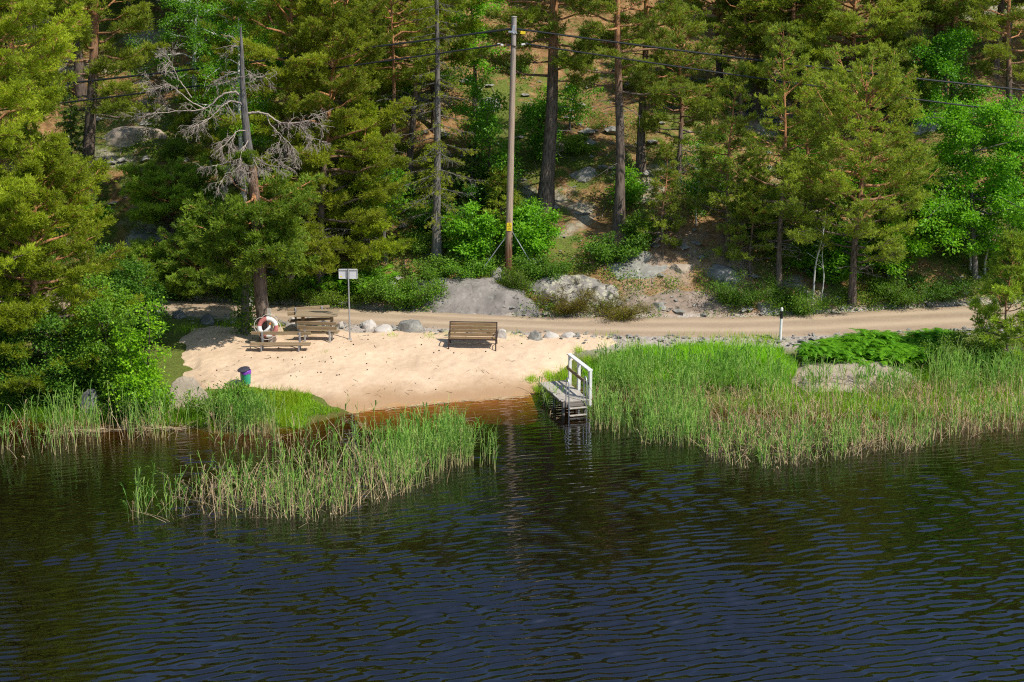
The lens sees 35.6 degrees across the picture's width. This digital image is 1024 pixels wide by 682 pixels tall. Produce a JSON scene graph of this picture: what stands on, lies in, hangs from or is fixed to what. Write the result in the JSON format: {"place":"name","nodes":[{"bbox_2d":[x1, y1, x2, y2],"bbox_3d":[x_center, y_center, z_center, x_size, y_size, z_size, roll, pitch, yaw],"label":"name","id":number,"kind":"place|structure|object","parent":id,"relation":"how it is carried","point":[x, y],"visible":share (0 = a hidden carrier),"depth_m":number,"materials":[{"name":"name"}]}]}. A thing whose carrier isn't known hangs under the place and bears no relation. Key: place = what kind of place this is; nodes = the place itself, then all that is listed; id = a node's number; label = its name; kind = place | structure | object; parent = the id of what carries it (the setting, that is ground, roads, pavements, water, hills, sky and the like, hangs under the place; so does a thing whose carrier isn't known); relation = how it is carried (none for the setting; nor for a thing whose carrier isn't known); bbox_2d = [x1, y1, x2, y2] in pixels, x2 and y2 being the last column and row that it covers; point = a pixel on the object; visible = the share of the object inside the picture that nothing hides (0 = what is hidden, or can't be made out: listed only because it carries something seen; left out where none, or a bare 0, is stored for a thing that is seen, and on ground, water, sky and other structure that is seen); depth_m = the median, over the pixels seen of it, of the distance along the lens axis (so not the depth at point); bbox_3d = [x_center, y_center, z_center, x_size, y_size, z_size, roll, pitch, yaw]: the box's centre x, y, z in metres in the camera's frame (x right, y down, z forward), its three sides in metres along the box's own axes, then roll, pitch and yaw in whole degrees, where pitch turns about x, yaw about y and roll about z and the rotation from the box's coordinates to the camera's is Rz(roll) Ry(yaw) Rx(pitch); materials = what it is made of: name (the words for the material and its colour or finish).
{"place":"outdoors","nodes":[
{"label":"outdoors","id":0,"kind":"place"},
{"bbox_2d":[179,325,616,428],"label":"beach","id":1,"kind":"structure","parent":0,"point":[406,367],"depth_m":57.86,"materials":[{"name":"sand"}]},
{"bbox_2d":[448,321,497,350],"bbox_3d":[-1.459,-0.191,59.492,1.803,0.989,0.759,1,15,4],"label":"park bench","id":2,"kind":"object","parent":1,"relation":"on","point":[465,327],"visible":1,"depth_m":59.57,"materials":[{"name":"wood"}]},
{"bbox_2d":[539,353,592,416],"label":"jetty","id":3,"kind":"object","parent":1,"relation":"on","point":[570,395],"visible":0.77,"depth_m":54.81,"materials":[{"name":"grey wood"}]},
{"bbox_2d":[0,406,1023,681],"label":"water","id":4,"kind":"structure","parent":0,"point":[554,546],"depth_m":41.79,"materials":[{"name":"liquid"}]},
{"bbox_2d":[120,396,501,525],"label":"reeds","id":5,"kind":"object","parent":4,"relation":"in","point":[442,449],"visible":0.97,"depth_m":47.26,"materials":[{"name":"plant"}]},
{"bbox_2d":[0,0,1023,454],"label":"ground","id":6,"kind":"structure","parent":0,"point":[198,440],"depth_m":68.28,"materials":[{"name":"plant"}]},
{"bbox_2d":[0,321,54,413],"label":"bush","id":7,"kind":"object","parent":6,"relation":"on","point":[11,398],"visible":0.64,"depth_m":54.06,"materials":[{"name":"green plant"}]},
{"bbox_2d":[0,0,92,293],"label":"pine tree","id":8,"kind":"object","parent":6,"relation":"on","point":[45,79],"visible":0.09,"depth_m":62.25,"materials":[{"name":"green plant"}]},
{"bbox_2d":[0,0,113,327],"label":"pine tree","id":9,"kind":"object","parent":6,"relation":"on","point":[33,102],"visible":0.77,"depth_m":53.24,"materials":[{"name":"green plant"}]},
{"bbox_2d":[15,308,112,408],"bbox_3d":[-15.166,0.787,54.427,3.391,3.764,3.050,0,15,0],"label":"bush","id":10,"kind":"object","parent":6,"relation":"on","point":[65,381],"visible":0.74,"depth_m":53.94,"materials":[{"name":"green plant"}]},
{"bbox_2d":[0,120,143,396],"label":"pine tree","id":11,"kind":"object","parent":6,"relation":"on","point":[67,213],"visible":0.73,"depth_m":53.90,"materials":[{"name":"green plant"}]},
{"bbox_2d":[55,93,111,206],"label":"spruce tree","id":12,"kind":"object","parent":6,"relation":"on","point":[69,123],"visible":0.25,"depth_m":69.22,"materials":[{"name":"green plant"}]},
{"bbox_2d":[3,0,170,208],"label":"pine tree","id":13,"kind":"object","parent":6,"relation":"on","point":[92,42],"visible":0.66,"depth_m":68.37,"materials":[{"name":"green plant"}]},
{"bbox_2d":[0,375,202,457],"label":"reeds","id":14,"kind":"object","parent":6,"relation":"on","point":[66,438],"visible":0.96,"depth_m":51.97,"materials":[{"name":"plant"}]},
{"bbox_2d":[58,266,152,407],"bbox_3d":[-13.983,0.062,54.032,3.264,5.218,3.348,0,15,0],"label":"bush","id":15,"kind":"object","parent":6,"relation":"on","point":[100,347],"visible":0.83,"depth_m":53.64,"materials":[{"name":"green plant"}]},
{"bbox_2d":[0,381,211,427],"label":"grass","id":16,"kind":"structure","parent":6,"relation":"on","point":[173,422],"depth_m":53.73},
{"bbox_2d":[103,126,168,146],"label":"rock","id":17,"kind":"object","parent":6,"relation":"on","point":[118,136],"visible":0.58,"depth_m":75.12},
{"bbox_2d":[102,296,177,420],"bbox_3d":[-12.327,0.774,53.075,2.621,4.592,2.898,0,15,0],"label":"bush","id":18,"kind":"object","parent":6,"relation":"on","point":[143,369],"visible":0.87,"depth_m":52.92,"materials":[{"name":"green plant"}]},
{"bbox_2d":[107,258,178,345],"bbox_3d":[-13.919,-1.096,59.264,2.872,3.725,3.161,0,15,0],"label":"bush","id":19,"kind":"object","parent":6,"relation":"on","point":[134,273],"visible":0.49,"depth_m":59.27,"materials":[{"name":"green plant"}]},
{"bbox_2d":[118,236,178,291],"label":"bush","id":20,"kind":"object","parent":6,"relation":"on","point":[147,252],"visible":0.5,"depth_m":65.96,"materials":[{"name":"green plant"}]},
{"bbox_2d":[115,151,230,236],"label":"pine tree","id":21,"kind":"object","parent":6,"relation":"on","point":[150,186],"visible":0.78,"depth_m":67.34,"materials":[{"name":"green plant"}]},
{"bbox_2d":[116,0,253,134],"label":"birch tree","id":22,"kind":"object","parent":6,"relation":"on","point":[195,49],"visible":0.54,"depth_m":74.44,"materials":[{"name":"green plant"}]},
{"bbox_2d":[154,225,239,297],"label":"pine tree","id":23,"kind":"object","parent":6,"relation":"on","point":[188,270],"visible":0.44,"depth_m":65.16,"materials":[{"name":"green plant"}]},
{"bbox_2d":[120,27,333,341],"bbox_3d":[-9.746,-5.405,58.276,6.739,11.916,6.104,-12,19,-37],"label":"pine tree","id":24,"kind":"object","parent":6,"relation":"on","point":[273,234],"visible":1,"depth_m":57.90,"materials":[{"name":"green plant"}]},
{"bbox_2d":[173,0,282,305],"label":"birch tree","id":25,"kind":"object","parent":6,"relation":"on","point":[209,11],"visible":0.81,"depth_m":62.06,"materials":[{"name":"green plant"}]},
{"bbox_2d":[178,0,288,189],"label":"pine tree","id":26,"kind":"object","parent":6,"relation":"on","point":[267,89],"visible":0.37,"depth_m":69.42,"materials":[{"name":"green plant"}]},
{"bbox_2d":[229,226,255,335],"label":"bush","id":27,"kind":"object","parent":6,"relation":"on","point":[244,319],"visible":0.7,"depth_m":60.55,"materials":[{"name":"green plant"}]},
{"bbox_2d":[209,383,339,429],"bbox_3d":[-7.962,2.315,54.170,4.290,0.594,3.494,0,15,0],"label":"grass","id":28,"kind":"structure","parent":6,"relation":"on","point":[306,401],"depth_m":54.23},
{"bbox_2d":[251,268,316,303],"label":"bush","id":29,"kind":"object","parent":6,"relation":"on","point":[281,288],"visible":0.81,"depth_m":64.92,"materials":[{"name":"green plant"}]},
{"bbox_2d":[207,0,364,288],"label":"pine tree","id":30,"kind":"object","parent":6,"relation":"on","point":[291,104],"visible":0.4,"depth_m":62.68,"materials":[{"name":"green plant"}]},
{"bbox_2d":[189,380,401,464],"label":"reeds","id":31,"kind":"object","parent":6,"relation":"on","point":[250,426],"visible":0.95,"depth_m":51.97,"materials":[{"name":"plant"}]},
{"bbox_2d":[222,260,400,299],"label":"bracken","id":32,"kind":"object","parent":6,"relation":"on","point":[341,281],"visible":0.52,"depth_m":65.25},
{"bbox_2d":[295,278,365,308],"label":"bush","id":33,"kind":"object","parent":6,"relation":"on","point":[322,298],"visible":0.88,"depth_m":64.58,"materials":[{"name":"green plant"}]},
{"bbox_2d":[248,0,416,293],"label":"pine tree","id":34,"kind":"object","parent":6,"relation":"on","point":[350,31],"visible":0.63,"depth_m":62.93,"materials":[{"name":"green plant"}]},
{"bbox_2d":[279,0,417,174],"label":"pine tree","id":35,"kind":"object","parent":6,"relation":"on","point":[386,87],"visible":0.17,"depth_m":71.11,"materials":[{"name":"green plant"}]},
{"bbox_2d":[312,97,416,265],"bbox_3d":[-6.097,-6.394,65.422,4.407,7.371,4.720,0,15,0],"label":"pine tree","id":36,"kind":"object","parent":6,"relation":"on","point":[370,108],"visible":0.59,"depth_m":64.77,"materials":[{"name":"green plant"}]},
{"bbox_2d":[349,161,431,261],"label":"leafy tree","id":37,"kind":"object","parent":6,"relation":"on","point":[386,206],"visible":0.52,"depth_m":65.50,"materials":[{"name":"green plant"}]},
{"bbox_2d":[345,0,453,226],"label":"pine tree","id":38,"kind":"object","parent":6,"relation":"on","point":[378,26],"visible":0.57,"depth_m":66.06,"materials":[{"name":"green plant"}]},
{"bbox_2d":[372,271,449,310],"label":"bush","id":39,"kind":"object","parent":6,"relation":"on","point":[400,298],"visible":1,"depth_m":64.02,"materials":[{"name":"green plant"}]},
{"bbox_2d":[358,0,474,180],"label":"pine tree","id":40,"kind":"object","parent":6,"relation":"on","point":[459,56],"visible":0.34,"depth_m":70.37,"materials":[{"name":"green plant"}]},
{"bbox_2d":[400,144,455,221],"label":"spruce tree","id":41,"kind":"object","parent":6,"relation":"on","point":[426,174],"visible":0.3,"depth_m":68.09,"materials":[{"name":"green plant"}]},
{"bbox_2d":[403,252,466,280],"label":"bush","id":42,"kind":"object","parent":6,"relation":"on","point":[420,266],"visible":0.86,"depth_m":65.26,"materials":[{"name":"green plant"}]},
{"bbox_2d":[387,0,489,263],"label":"spruce tree","id":43,"kind":"object","parent":6,"relation":"on","point":[437,151],"visible":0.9,"depth_m":64.74,"materials":[{"name":"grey plant"}]},
{"bbox_2d":[386,0,490,133],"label":"pine tree","id":44,"kind":"object","parent":6,"relation":"on","point":[466,41],"visible":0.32,"depth_m":74.01,"materials":[{"name":"green plant"}]},
{"bbox_2d":[445,142,495,208],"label":"spruce tree","id":45,"kind":"object","parent":6,"relation":"on","point":[468,163],"visible":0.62,"depth_m":68.38,"materials":[{"name":"green plant"}]},
{"bbox_2d":[438,198,504,259],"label":"bush","id":46,"kind":"object","parent":6,"relation":"on","point":[476,242],"visible":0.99,"depth_m":65.29,"materials":[{"name":"green plant"}]},
{"bbox_2d":[447,70,495,144],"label":"oak tree","id":47,"kind":"object","parent":6,"relation":"on","point":[476,88],"visible":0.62,"depth_m":69.70,"materials":[{"name":"green plant"}]},
{"bbox_2d":[441,254,503,278],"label":"bush","id":48,"kind":"object","parent":6,"relation":"on","point":[474,270],"visible":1,"depth_m":65.06,"materials":[{"name":"green plant"}]},
{"bbox_2d":[440,0,508,116],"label":"oak tree","id":49,"kind":"object","parent":6,"relation":"on","point":[478,13],"visible":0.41,"depth_m":75.19,"materials":[{"name":"green plant"}]},
{"bbox_2d":[415,276,539,316],"bbox_3d":[-1.448,-1.393,64.496,6.120,2.079,3.240,0,15,0],"label":"rock","id":50,"kind":"object","parent":6,"relation":"on","point":[487,296],"visible":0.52,"depth_m":64.07,"materials":[{"name":"stone"}]},
{"bbox_2d":[171,318,788,395],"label":"grass","id":51,"kind":"structure","parent":6,"relation":"on","point":[765,338],"depth_m":59.83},
{"bbox_2d":[454,90,527,203],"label":"oak tree","id":52,"kind":"object","parent":6,"relation":"on","point":[503,158],"visible":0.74,"depth_m":67.93,"materials":[{"name":"green plant"}]},
{"bbox_2d":[476,165,523,218],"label":"pine sapling","id":53,"kind":"object","parent":6,"relation":"on","point":[492,202],"visible":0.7,"depth_m":67.53,"materials":[{"name":"green plant"}]},
{"bbox_2d":[497,16,524,271],"bbox_3d":[-0.087,-7.602,64.100,1.196,10.747,0.328,1,15,0],"label":"utility pole","id":54,"kind":"object","parent":6,"relation":"on","point":[509,204],"visible":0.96,"depth_m":63.98,"materials":[{"name":"grey wood"}]},
{"bbox_2d":[517,28,1023,90],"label":"overhead cable","id":55,"kind":"object","parent":54,"relation":"attached to","point":[750,58],"visible":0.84,"depth_m":62.95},
{"bbox_2d":[0,0,1023,198],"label":"undergrowth","id":56,"kind":"object","parent":6,"relation":"on","point":[456,150],"visible":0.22,"depth_m":76.34,"materials":[{"name":"green plant"}]},
{"bbox_2d":[2,88,1023,317],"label":"undergrowth","id":57,"kind":"object","parent":6,"relation":"on","point":[689,173],"visible":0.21,"depth_m":69.06,"materials":[{"name":"green plant"}]},
{"bbox_2d":[25,217,1017,318],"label":"undergrowth","id":58,"kind":"object","parent":6,"relation":"on","point":[584,254],"visible":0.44,"depth_m":64.99,"materials":[{"name":"green plant"}]},
{"bbox_2d":[490,199,565,258],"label":"bush","id":59,"kind":"object","parent":6,"relation":"on","point":[530,237],"visible":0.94,"depth_m":65.66,"materials":[{"name":"green plant"}]},
{"bbox_2d":[44,50,1022,343],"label":"gravel","id":60,"kind":"structure","parent":6,"relation":"on","point":[604,166],"depth_m":65.79,"materials":[{"name":"gravel"}]},
{"bbox_2d":[505,98,572,164],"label":"oak tree","id":61,"kind":"object","parent":6,"relation":"on","point":[533,110],"visible":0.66,"depth_m":70.11,"materials":[{"name":"green plant"}]},
{"bbox_2d":[471,0,613,213],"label":"pine tree","id":62,"kind":"object","parent":6,"relation":"on","point":[546,190],"visible":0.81,"depth_m":67.24,"materials":[{"name":"green plant"}]},
{"bbox_2d":[508,250,576,281],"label":"bush","id":63,"kind":"object","parent":6,"relation":"on","point":[551,269],"visible":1,"depth_m":64.58,"materials":[{"name":"green plant"}]},
{"bbox_2d":[525,275,602,317],"bbox_3d":[2.115,-1.608,63.296,3.172,1.721,2.972,0,15,0],"label":"bush","id":64,"kind":"object","parent":6,"relation":"on","point":[578,304],"visible":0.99,"depth_m":63.04,"materials":[{"name":"green plant"}]},
{"bbox_2d":[528,274,623,310],"bbox_3d":[2.497,-1.621,64.350,4.620,2.017,2.640,0,15,0],"label":"rock","id":65,"kind":"object","parent":6,"relation":"on","point":[543,283],"visible":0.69,"depth_m":64.03,"materials":[{"name":"stone"}]},
{"bbox_2d":[558,72,604,129],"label":"leafy tree","id":66,"kind":"object","parent":6,"relation":"on","point":[573,90],"visible":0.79,"depth_m":72.26,"materials":[{"name":"green plant"}]},
{"bbox_2d":[567,230,651,264],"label":"bush","id":67,"kind":"object","parent":6,"relation":"on","point":[603,252],"visible":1,"depth_m":65.11,"materials":[{"name":"green plant"}]},
{"bbox_2d":[550,0,694,230],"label":"pine tree","id":68,"kind":"object","parent":6,"relation":"on","point":[591,28],"visible":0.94,"depth_m":65.44,"materials":[{"name":"green plant"}]},
{"bbox_2d":[590,291,655,324],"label":"bush","id":69,"kind":"object","parent":6,"relation":"on","point":[622,313],"visible":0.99,"depth_m":62.66,"materials":[{"name":"green plant"}]},
{"bbox_2d":[604,162,651,210],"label":"sapling","id":70,"kind":"object","parent":6,"relation":"on","point":[631,190],"visible":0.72,"depth_m":67.75,"materials":[{"name":"green plant"}]},
{"bbox_2d":[608,257,668,279],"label":"rock","id":71,"kind":"object","parent":6,"relation":"on","point":[647,270],"visible":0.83,"depth_m":65.05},
{"bbox_2d":[617,205,672,242],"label":"bush","id":72,"kind":"object","parent":6,"relation":"on","point":[633,224],"visible":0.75,"depth_m":65.55,"materials":[{"name":"green plant"}]},
{"bbox_2d":[596,0,700,176],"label":"pine tree","id":73,"kind":"object","parent":6,"relation":"on","point":[640,164],"visible":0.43,"depth_m":68.20,"materials":[{"name":"green plant"}]},
{"bbox_2d":[635,139,686,256],"bbox_3d":[6.125,-5.684,65.007,2.211,5.215,2.028,0,15,0],"label":"pine tree","id":74,"kind":"object","parent":6,"relation":"on","point":[675,227],"visible":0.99,"depth_m":64.82,"materials":[{"name":"green plant"}]},
{"bbox_2d":[623,288,733,314],"bbox_3d":[6.603,-1.343,63.817,5.700,1.358,1.980,0,15,0],"label":"rock","id":75,"kind":"object","parent":6,"relation":"on","point":[687,300],"visible":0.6,"depth_m":63.75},
{"bbox_2d":[622,2,735,188],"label":"pine tree","id":76,"kind":"object","parent":6,"relation":"on","point":[696,27],"visible":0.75,"depth_m":67.53,"materials":[{"name":"green plant"}]},
{"bbox_2d":[673,59,780,262],"bbox_3d":[8.698,-7.152,64.603,4.293,8.559,3.780,0,15,0],"label":"pine tree","id":77,"kind":"object","parent":6,"relation":"on","point":[707,156],"visible":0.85,"depth_m":64.04,"materials":[{"name":"green plant"}]},
{"bbox_2d":[696,269,779,309],"bbox_3d":[9.038,-1.991,63.604,3.418,1.865,2.282,0,15,0],"label":"bush","id":78,"kind":"object","parent":6,"relation":"on","point":[730,298],"visible":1,"depth_m":63.48,"materials":[{"name":"green plant"}]},
{"bbox_2d":[704,0,792,119],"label":"pine tree","id":79,"kind":"object","parent":6,"relation":"on","point":[731,41],"visible":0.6,"depth_m":73.55,"materials":[{"name":"green plant"}]},
{"bbox_2d":[712,159,797,278],"bbox_3d":[9.576,-4.884,64.729,3.487,5.267,3.097,-12,19,-39],"label":"pine tree","id":80,"kind":"object","parent":6,"relation":"on","point":[741,237],"visible":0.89,"depth_m":64.15,"materials":[{"name":"green plant"}]},
{"bbox_2d":[530,334,1023,471],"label":"reeds","id":81,"kind":"object","parent":6,"relation":"on","point":[676,413],"visible":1,"depth_m":54.20,"materials":[{"name":"plant"}]},
{"bbox_2d":[723,0,840,137],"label":"pine tree","id":82,"kind":"object","parent":6,"relation":"on","point":[824,6],"visible":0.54,"depth_m":73.15,"materials":[{"name":"green plant"}]},
{"bbox_2d":[719,20,847,289],"bbox_3d":[10.968,-7.248,63.778,5.138,11.096,5.548,12,19,38],"label":"pine tree","id":83,"kind":"object","parent":6,"relation":"on","point":[782,172],"visible":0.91,"depth_m":62.65,"materials":[{"name":"green plant"}]},
{"bbox_2d":[759,285,843,316],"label":"bush","id":84,"kind":"object","parent":6,"relation":"on","point":[796,300],"visible":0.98,"depth_m":63.52,"materials":[{"name":"green plant"}]},
{"bbox_2d":[773,64,849,214],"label":"pine tree","id":85,"kind":"object","parent":6,"relation":"on","point":[792,123],"visible":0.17,"depth_m":67.03,"materials":[{"name":"green plant"}]},
{"bbox_2d":[785,199,870,285],"bbox_3d":[12.950,-3.933,64.829,3.597,4.043,2.831,0,15,0],"label":"leafy tree","id":86,"kind":"object","parent":6,"relation":"on","point":[838,258],"visible":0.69,"depth_m":64.60,"materials":[{"name":"green plant"}]},
{"bbox_2d":[763,0,939,131],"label":"pine tree","id":87,"kind":"object","parent":6,"relation":"on","point":[842,18],"visible":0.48,"depth_m":73.13,"materials":[{"name":"green plant"}]},
{"bbox_2d":[790,359,914,393],"bbox_3d":[12.017,1.620,57.210,5.700,1.509,3.840,0,15,0],"label":"rock","id":88,"kind":"object","parent":6,"relation":"on","point":[848,379],"visible":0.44,"depth_m":56.78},
{"bbox_2d":[771,42,946,306],"bbox_3d":[13.741,-6.379,63.357,6.884,10.704,6.698,5,16,17],"label":"pine tree","id":89,"kind":"object","parent":6,"relation":"on","point":[871,147],"visible":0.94,"depth_m":62.31,"materials":[{"name":"green plant"}]},
{"bbox_2d":[792,327,964,368],"bbox_3d":[13.553,0.259,58.779,6.754,0.980,3.929,0,15,0],"label":"bracken","id":90,"kind":"object","parent":6,"relation":"on","point":[872,346],"visible":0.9,"depth_m":58.35,"materials":[{"name":"plant"}]},
{"bbox_2d":[858,213,940,279],"bbox_3d":[15.710,-3.745,65.459,3.636,3.106,3.322,11,19,35],"label":"bush","id":91,"kind":"object","parent":6,"relation":"on","point":[892,268],"visible":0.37,"depth_m":64.97,"materials":[{"name":"green plant"}]},
{"bbox_2d":[868,274,931,308],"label":"bush","id":92,"kind":"object","parent":6,"relation":"on","point":[903,297],"visible":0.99,"depth_m":64.47,"materials":[{"name":"green plant"}]},
{"bbox_2d":[866,124,949,252],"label":"pine tree","id":93,"kind":"object","parent":6,"relation":"on","point":[916,137],"visible":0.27,"depth_m":65.45,"materials":[{"name":"green plant"}]},
{"bbox_2d":[894,270,976,303],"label":"bush","id":94,"kind":"object","parent":6,"relation":"on","point":[943,293],"visible":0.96,"depth_m":64.89,"materials":[{"name":"green plant"}]},
{"bbox_2d":[903,21,1004,130],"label":"oak tree","id":95,"kind":"object","parent":6,"relation":"on","point":[951,43],"visible":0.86,"depth_m":73.13,"materials":[{"name":"green plant"}]},
{"bbox_2d":[886,92,1023,280],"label":"oak tree","id":96,"kind":"object","parent":6,"relation":"on","point":[951,204],"visible":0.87,"depth_m":64.23,"materials":[{"name":"green plant"}]},
{"bbox_2d":[917,327,992,367],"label":"bush","id":97,"kind":"object","parent":6,"relation":"on","point":[952,340],"visible":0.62,"depth_m":57.23,"materials":[{"name":"green plant"}]},
{"bbox_2d":[910,0,1012,107],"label":"pine tree","id":98,"kind":"object","parent":6,"relation":"on","point":[957,7],"visible":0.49,"depth_m":74.20,"materials":[{"name":"green plant"}]},
{"bbox_2d":[956,0,1023,154],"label":"pine tree","id":99,"kind":"object","parent":6,"relation":"on","point":[1004,51],"visible":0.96,"depth_m":72.67,"materials":[{"name":"green plant"}]},
{"bbox_2d":[964,226,1023,368],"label":"pine tree","id":100,"kind":"object","parent":6,"relation":"on","point":[1012,247],"visible":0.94,"depth_m":56.55,"materials":[{"name":"green plant"}]},
{"bbox_2d":[973,132,1023,259],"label":"oak tree","id":101,"kind":"object","parent":6,"relation":"on","point":[1019,189],"visible":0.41,"depth_m":65.00,"materials":[{"name":"green plant"}]},
{"bbox_2d":[0,295,1023,336],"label":"road","id":102,"kind":"structure","parent":0,"point":[915,319],"depth_m":62.54,"materials":[{"name":"gravel"}]},
{"bbox_2d":[581,338,799,390],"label":"grass","id":103,"kind":"structure","parent":0,"point":[700,348],"depth_m":58.03,"materials":[{"name":"plant"}]},
{"bbox_2d":[740,360,1023,417],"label":"grass","id":104,"kind":"structure","parent":0,"point":[886,395],"depth_m":55.17,"materials":[{"name":"plant"}]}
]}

